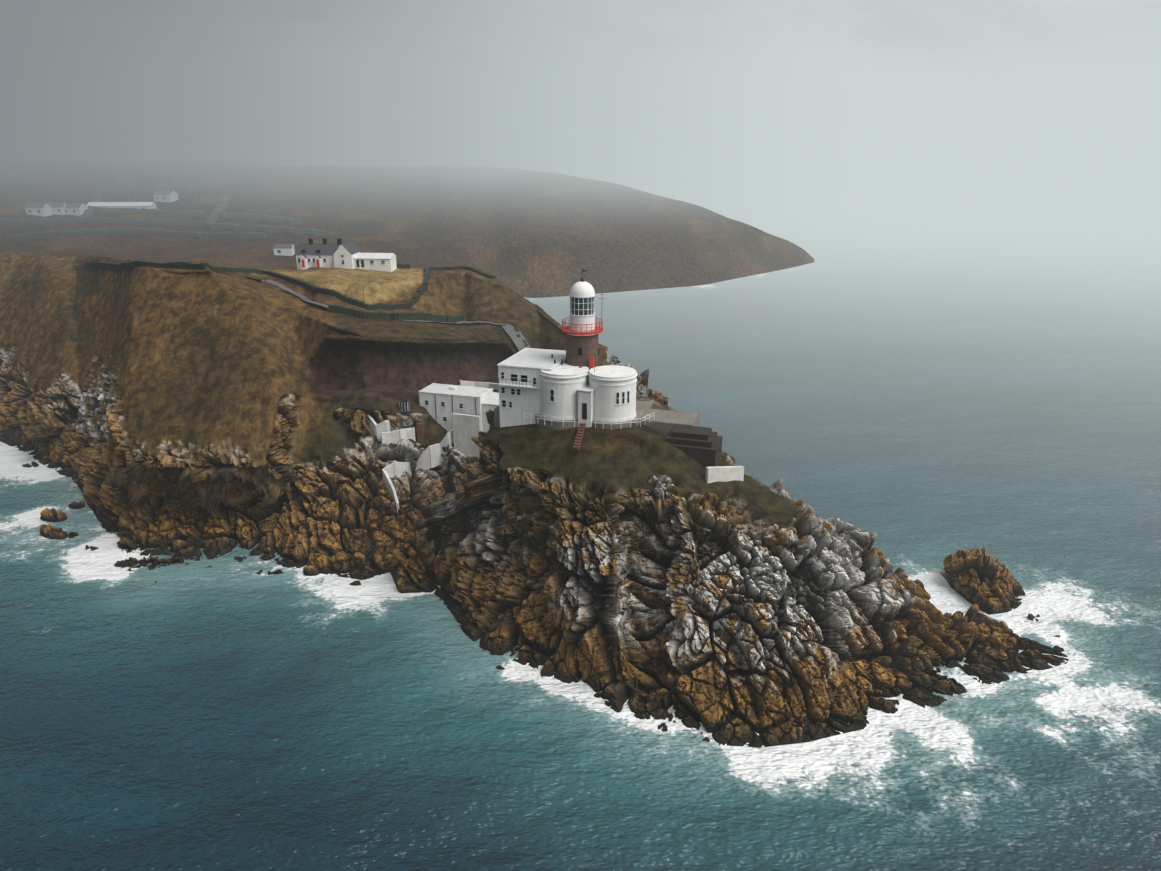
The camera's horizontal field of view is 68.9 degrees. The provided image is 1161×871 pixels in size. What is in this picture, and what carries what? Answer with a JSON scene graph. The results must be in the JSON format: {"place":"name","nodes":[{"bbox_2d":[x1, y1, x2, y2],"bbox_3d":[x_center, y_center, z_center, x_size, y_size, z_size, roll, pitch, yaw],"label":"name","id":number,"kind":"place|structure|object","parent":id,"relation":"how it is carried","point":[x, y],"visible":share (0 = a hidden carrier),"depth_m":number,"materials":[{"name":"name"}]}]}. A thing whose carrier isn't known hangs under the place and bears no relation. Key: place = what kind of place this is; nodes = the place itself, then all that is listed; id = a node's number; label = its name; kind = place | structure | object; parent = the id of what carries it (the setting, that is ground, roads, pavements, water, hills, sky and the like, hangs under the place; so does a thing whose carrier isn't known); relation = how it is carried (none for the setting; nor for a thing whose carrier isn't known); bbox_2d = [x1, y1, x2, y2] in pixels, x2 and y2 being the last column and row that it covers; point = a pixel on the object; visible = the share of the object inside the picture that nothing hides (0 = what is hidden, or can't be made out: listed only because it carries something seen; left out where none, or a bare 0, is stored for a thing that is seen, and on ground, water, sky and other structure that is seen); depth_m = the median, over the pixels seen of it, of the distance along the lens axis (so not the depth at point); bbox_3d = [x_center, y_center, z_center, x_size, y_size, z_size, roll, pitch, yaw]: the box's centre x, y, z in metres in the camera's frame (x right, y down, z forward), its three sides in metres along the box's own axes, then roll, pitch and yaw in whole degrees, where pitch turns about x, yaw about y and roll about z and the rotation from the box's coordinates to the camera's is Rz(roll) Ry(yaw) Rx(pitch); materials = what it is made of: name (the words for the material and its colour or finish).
{"place":"outdoors","nodes":[
{"label":"outdoors","id":0,"kind":"place"},
{"bbox_2d":[0,160,216,199],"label":"hill trees","id":1,"kind":"object","parent":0,"point":[163,166],"visible":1,"depth_m":316.97,"materials":[{"name":"grey plant"}]},
{"bbox_2d":[0,251,607,579],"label":"coast terrain","id":2,"kind":"structure","parent":0,"point":[186,414],"depth_m":111.99,"materials":[{"name":"brown stone"}]},
{"bbox_2d":[85,261,495,321],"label":"hedge lines","id":3,"kind":"object","parent":2,"relation":"on","point":[117,268],"visible":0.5,"depth_m":123.12,"materials":[{"name":"green plant"}]},
{"bbox_2d":[295,238,396,271],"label":"keepers cottages","id":4,"kind":"structure","parent":2,"relation":"on","point":[339,254],"depth_m":134.45,"materials":[{"name":"white paint"}]},
{"bbox_2d":[363,289,424,442],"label":"tank pillar","id":5,"kind":"structure","parent":2,"relation":"on","point":[405,410],"depth_m":112.10,"materials":[{"name":"grey metal"}]},
{"bbox_2d":[418,383,498,432],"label":"outbuilding","id":6,"kind":"structure","parent":2,"relation":"on","point":[441,403],"depth_m":112.13,"materials":[{"name":"white paint"}]},
{"bbox_2d":[366,380,743,515],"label":"retaining walls","id":7,"kind":"structure","parent":2,"relation":"on","point":[464,431],"depth_m":110.95,"materials":[{"name":"white concrete"}]},
{"bbox_2d":[248,277,530,382],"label":"access road","id":8,"kind":"structure","parent":0,"point":[512,334],"depth_m":125.58,"materials":[{"name":"grey asphalt"}]},
{"bbox_2d":[0,160,813,297],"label":"hill","id":9,"kind":"structure","parent":0,"point":[530,234],"depth_m":301.31,"materials":[{"name":"brown plant"}]},
{"bbox_2d":[25,190,294,255],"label":"distant buildings","id":10,"kind":"structure","parent":9,"relation":"on","point":[62,208],"depth_m":290.70,"materials":[{"name":"stone"}]},
{"bbox_2d":[0,187,325,240],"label":"hill hedgerows","id":11,"kind":"object","parent":9,"relation":"on","point":[216,214],"visible":0.67,"depth_m":274.90,"materials":[{"name":"grey plant"}]},
{"bbox_2d":[0,145,1160,870],"bbox_3d":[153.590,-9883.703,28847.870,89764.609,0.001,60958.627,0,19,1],"label":"sea water","id":12,"kind":"structure","parent":0,"point":[926,361],"depth_m":87.78,"materials":[{"name":"teal liquid"}]},
{"bbox_2d":[21,461,38,467],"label":"shore rock","id":13,"kind":"object","parent":12,"relation":"in","point":[33,464],"visible":0.92,"depth_m":129.60,"materials":[{"name":"grey stone"}]},
{"bbox_2d":[40,507,66,521],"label":"shore rock","id":14,"kind":"object","parent":12,"relation":"in","point":[51,515],"visible":1,"depth_m":110.73,"materials":[{"name":"brown stone"}]},
{"bbox_2d":[40,524,78,539],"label":"shore rock","id":15,"kind":"object","parent":12,"relation":"in","point":[50,532],"visible":0.92,"depth_m":106.12,"materials":[{"name":"brown stone"}]},
{"bbox_2d":[68,501,84,508],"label":"shore rock","id":16,"kind":"object","parent":12,"relation":"in","point":[76,505],"visible":1,"depth_m":114.59,"materials":[{"name":"brown stone"}]},
{"bbox_2d":[84,545,98,550],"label":"shore rock","id":17,"kind":"object","parent":12,"relation":"in","point":[92,548],"visible":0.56,"depth_m":103.34,"materials":[{"name":"grey stone"}]},
{"bbox_2d":[113,555,189,569],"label":"shore rock","id":18,"kind":"object","parent":12,"relation":"in","point":[132,562],"visible":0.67,"depth_m":99.45,"materials":[{"name":"stone"}]},
{"bbox_2d":[256,569,283,574],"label":"shore rock","id":19,"kind":"object","parent":12,"relation":"in","point":[279,571],"visible":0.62,"depth_m":97.28,"materials":[{"name":"grey stone"}]},
{"bbox_2d":[303,565,319,575],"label":"shore rock","id":20,"kind":"object","parent":12,"relation":"in","point":[309,570],"visible":1,"depth_m":96.84,"materials":[{"name":"brown stone"}]},
{"bbox_2d":[349,580,361,585],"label":"shore rock","id":21,"kind":"object","parent":12,"relation":"in","point":[356,583],"visible":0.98,"depth_m":94.69,"materials":[{"name":"stone"}]},
{"bbox_2d":[386,351,1068,747],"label":"rocky promontory","id":22,"kind":"structure","parent":12,"relation":"in","point":[648,571],"depth_m":78.87,"materials":[{"name":"stone"}]},
{"bbox_2d":[494,400,722,467],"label":"terrace","id":23,"kind":"structure","parent":22,"relation":"on","point":[689,436],"depth_m":85.64,"materials":[{"name":"grey concrete"}]},
{"bbox_2d":[497,348,637,426],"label":"lighthouse dwellings","id":24,"kind":"structure","parent":23,"relation":"on","point":[546,383],"depth_m":86.59,"materials":[{"name":"white paint"}]},
{"bbox_2d":[940,545,1024,614],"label":"sea stack","id":25,"kind":"object","parent":12,"relation":"in","point":[984,581],"visible":0.98,"depth_m":91.35,"materials":[{"name":"brown stone"}]},
{"bbox_2d":[1027,613,1039,620],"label":"shore rock","id":26,"kind":"object","parent":12,"relation":"in","point":[1031,617],"visible":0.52,"depth_m":87.93,"materials":[{"name":"grey stone"}]},
{"bbox_2d":[1053,645,1063,651],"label":"shore rock","id":27,"kind":"object","parent":12,"relation":"in","point":[1058,648],"visible":0.62,"depth_m":82.50,"materials":[{"name":"stone"}]},
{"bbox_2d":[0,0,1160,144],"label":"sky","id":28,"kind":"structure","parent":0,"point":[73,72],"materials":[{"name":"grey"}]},
{"bbox_2d":[561,269,604,367],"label":"lighthouse tower","id":29,"kind":"structure","parent":0,"point":[582,331],"depth_m":87.46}
]}

